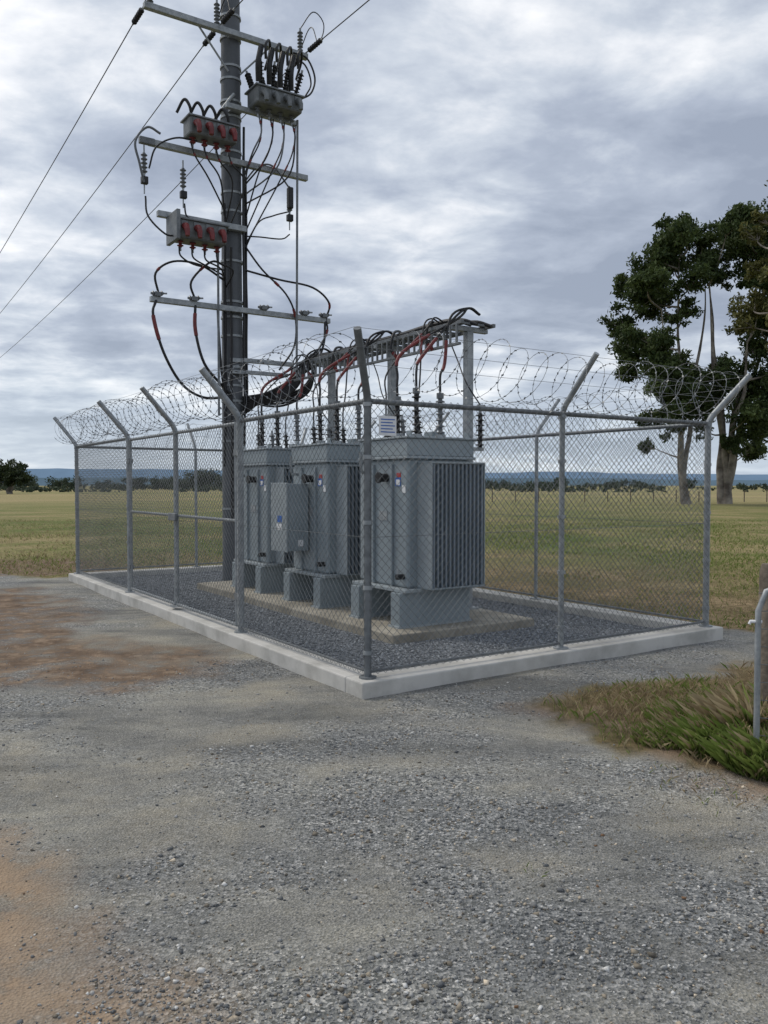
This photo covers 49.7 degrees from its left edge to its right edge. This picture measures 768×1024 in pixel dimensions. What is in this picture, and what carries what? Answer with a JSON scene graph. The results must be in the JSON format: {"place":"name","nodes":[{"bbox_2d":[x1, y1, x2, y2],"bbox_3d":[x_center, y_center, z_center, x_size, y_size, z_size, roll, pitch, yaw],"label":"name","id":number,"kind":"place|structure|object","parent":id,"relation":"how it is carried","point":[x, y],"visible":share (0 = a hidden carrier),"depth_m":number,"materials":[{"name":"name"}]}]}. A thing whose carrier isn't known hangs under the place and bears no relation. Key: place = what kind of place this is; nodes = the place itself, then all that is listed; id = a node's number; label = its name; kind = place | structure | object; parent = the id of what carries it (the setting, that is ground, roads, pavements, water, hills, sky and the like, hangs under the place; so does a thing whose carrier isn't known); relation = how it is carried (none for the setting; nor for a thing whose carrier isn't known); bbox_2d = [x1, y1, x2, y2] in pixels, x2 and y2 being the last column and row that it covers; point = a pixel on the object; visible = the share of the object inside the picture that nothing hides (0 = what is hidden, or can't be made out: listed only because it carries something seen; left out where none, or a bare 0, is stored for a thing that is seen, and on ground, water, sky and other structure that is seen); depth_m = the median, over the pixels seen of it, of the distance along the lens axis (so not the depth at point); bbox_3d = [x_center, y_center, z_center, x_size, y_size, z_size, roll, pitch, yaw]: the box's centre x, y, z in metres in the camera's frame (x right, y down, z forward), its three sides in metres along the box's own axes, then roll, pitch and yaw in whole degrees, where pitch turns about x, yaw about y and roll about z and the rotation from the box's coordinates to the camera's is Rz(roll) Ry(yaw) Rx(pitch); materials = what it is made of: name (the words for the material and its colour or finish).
{"place":"outdoors","nodes":[
{"label":"outdoors","id":0,"kind":"place"},
{"bbox_2d":[0,486,767,1023],"bbox_3d":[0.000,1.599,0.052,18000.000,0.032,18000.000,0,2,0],"label":"ground","id":1,"kind":"structure","parent":0,"point":[64,622],"depth_m":4.01,"materials":[{"name":"grey gravel"}]},
{"bbox_2d":[0,458,33,493],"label":"paddock tree","id":2,"kind":"object","parent":1,"relation":"on","point":[11,475],"visible":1,"depth_m":150.55,"materials":[{"name":"green plant"}]},
{"bbox_2d":[132,0,331,580],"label":"power pole","id":3,"kind":"object","parent":1,"relation":"on","point":[227,234],"visible":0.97,"depth_m":13.28,"materials":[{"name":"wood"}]},
{"bbox_2d":[0,0,369,357],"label":"overhead power lines","id":4,"kind":"object","parent":3,"relation":"attached to","point":[124,152],"visible":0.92,"depth_m":17.45,"materials":[{"name":"black metal"}]},
{"bbox_2d":[197,581,533,643],"bbox_3d":[-0.583,1.214,10.905,1.900,0.170,5.300,-1,2,-34],"label":"concrete pad","id":5,"kind":"object","parent":1,"relation":"on","point":[433,629],"visible":0.24,"depth_m":9.14,"materials":[{"name":"grey concrete"}]},
{"bbox_2d":[231,411,333,593],"bbox_3d":[-1.448,-0.168,12.017,1.238,2.520,1.376,-1,2,-34],"label":"electrical transformer","id":6,"kind":"object","parent":5,"relation":"on","point":[280,469],"visible":0.47,"depth_m":11.55,"materials":[{"name":"paint"}]},
{"bbox_2d":[271,401,363,608],"bbox_3d":[-0.607,-0.122,10.583,1.424,2.520,1.376,-1,2,-34],"label":"electrical transformer","id":7,"kind":"object","parent":5,"relation":"on","point":[356,499],"visible":0.6,"depth_m":10.18,"materials":[{"name":"paint"}]},
{"bbox_2d":[294,319,495,609],"bbox_3d":[-0.035,-0.585,11.451,0.580,3.390,4.100,-1,2,-34],"label":"cable rack","id":8,"kind":"object","parent":5,"relation":"on","point":[467,332],"visible":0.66,"depth_m":10.64,"materials":[{"name":"metal"}]},
{"bbox_2d":[242,307,491,429],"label":"power cables","id":9,"kind":"object","parent":8,"relation":"on","point":[276,391],"visible":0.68,"depth_m":10.56,"materials":[{"name":"black rubber"}]},
{"bbox_2d":[349,388,484,628],"bbox_3d":[0.400,-0.078,9.236,1.238,2.520,1.376,-1,2,-34],"label":"electrical transformer","id":10,"kind":"object","parent":5,"relation":"on","point":[400,503],"visible":0.74,"depth_m":8.76,"materials":[{"name":"paint"}]},
{"bbox_2d":[104,571,660,672],"bbox_3d":[-0.880,1.206,11.307,3.950,0.001,8.800,-1,2,-34],"label":"gravel bed","id":11,"kind":"object","parent":1,"relation":"on","point":[418,654],"depth_m":8.91,"materials":[{"name":"grey gravel"}]},
{"bbox_2d":[0,468,767,491],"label":"distant tree line","id":12,"kind":"object","parent":1,"relation":"on","point":[63,485],"visible":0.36,"depth_m":287.67,"materials":[{"name":"green plant"}]},
{"bbox_2d":[69,565,722,698],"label":"concrete kerb","id":13,"kind":"structure","parent":1,"relation":"on","point":[341,677],"depth_m":7.75,"materials":[{"name":"grey concrete"}]},
{"bbox_2d":[53,326,751,679],"bbox_3d":[-0.883,-0.199,11.260,5.041,2.631,9.888,-1,2,-34],"label":"chain link fence","id":14,"kind":"object","parent":13,"relation":"on","point":[367,401],"visible":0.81,"depth_m":7.79,"materials":[{"name":"metal"}]},
{"bbox_2d":[127,386,237,626],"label":"chain link gate","id":15,"kind":"structure","parent":14,"relation":"attached to","point":[175,515],"depth_m":9.71,"materials":[{"name":"metal"}]},
{"bbox_2d":[379,416,395,435],"bbox_3d":[0.029,-0.661,6.362,0.160,0.150,0.006,-1,2,-33],"label":"warning sign","id":16,"kind":"object","parent":14,"relation":"attached to","point":[387,425],"visible":1,"depth_m":6.36,"materials":[{"name":"white metal"}]},
{"bbox_2d":[54,331,739,448],"bbox_3d":[-0.879,-1.274,11.228,5.060,0.589,9.910,-1,2,-34],"label":"razor wire","id":17,"kind":"object","parent":14,"relation":"attached to","point":[242,386],"visible":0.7,"depth_m":8.09,"materials":[{"name":"metal"}]},
{"bbox_2d":[492,489,767,501],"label":"farm fence","id":18,"kind":"object","parent":1,"relation":"on","point":[630,496],"visible":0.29,"depth_m":78.74,"materials":[{"name":"brown wood"}]},
{"bbox_2d":[596,210,726,503],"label":"gum tree","id":19,"kind":"object","parent":1,"relation":"on","point":[647,285],"visible":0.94,"depth_m":68.26,"materials":[{"name":"green plant"}]},
{"bbox_2d":[687,199,767,503],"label":"gum tree","id":20,"kind":"object","parent":1,"relation":"on","point":[752,418],"visible":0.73,"depth_m":69.34,"materials":[{"name":"green plant"}]},
{"bbox_2d":[722,180,767,352],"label":"gum tree","id":21,"kind":"object","parent":1,"relation":"on","point":[740,326],"visible":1,"depth_m":51.90,"materials":[{"name":"green plant"}]},
{"bbox_2d":[748,588,767,739],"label":"farm gate","id":22,"kind":"structure","parent":1,"relation":"on","point":[757,621],"depth_m":4.62,"materials":[{"name":"metal"}]},
{"bbox_2d":[759,563,767,703],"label":"wooden fence post","id":23,"kind":"object","parent":1,"relation":"on","point":[763,577],"visible":0.54,"depth_m":5.24,"materials":[{"name":"brown wood"}]},
{"bbox_2d":[0,519,767,876],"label":"grass","id":24,"kind":"structure","parent":0,"point":[712,723],"depth_m":6.06,"materials":[{"name":"green plant"}]},
{"bbox_2d":[0,0,767,474],"label":"sky","id":25,"kind":"structure","parent":0,"point":[504,160],"materials":[{"name":"grey"}]},
{"bbox_2d":[16,477,767,485],"bbox_3d":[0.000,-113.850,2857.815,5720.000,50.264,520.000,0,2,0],"label":"hills","id":26,"kind":"structure","parent":0,"point":[41,481],"depth_m":2685.34,"materials":[{"name":"green plant"}]},
{"bbox_2d":[24,468,767,479],"bbox_3d":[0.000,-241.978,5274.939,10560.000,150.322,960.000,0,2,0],"label":"hills","id":27,"kind":"structure","parent":0,"point":[55,473],"depth_m":4977.59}
]}

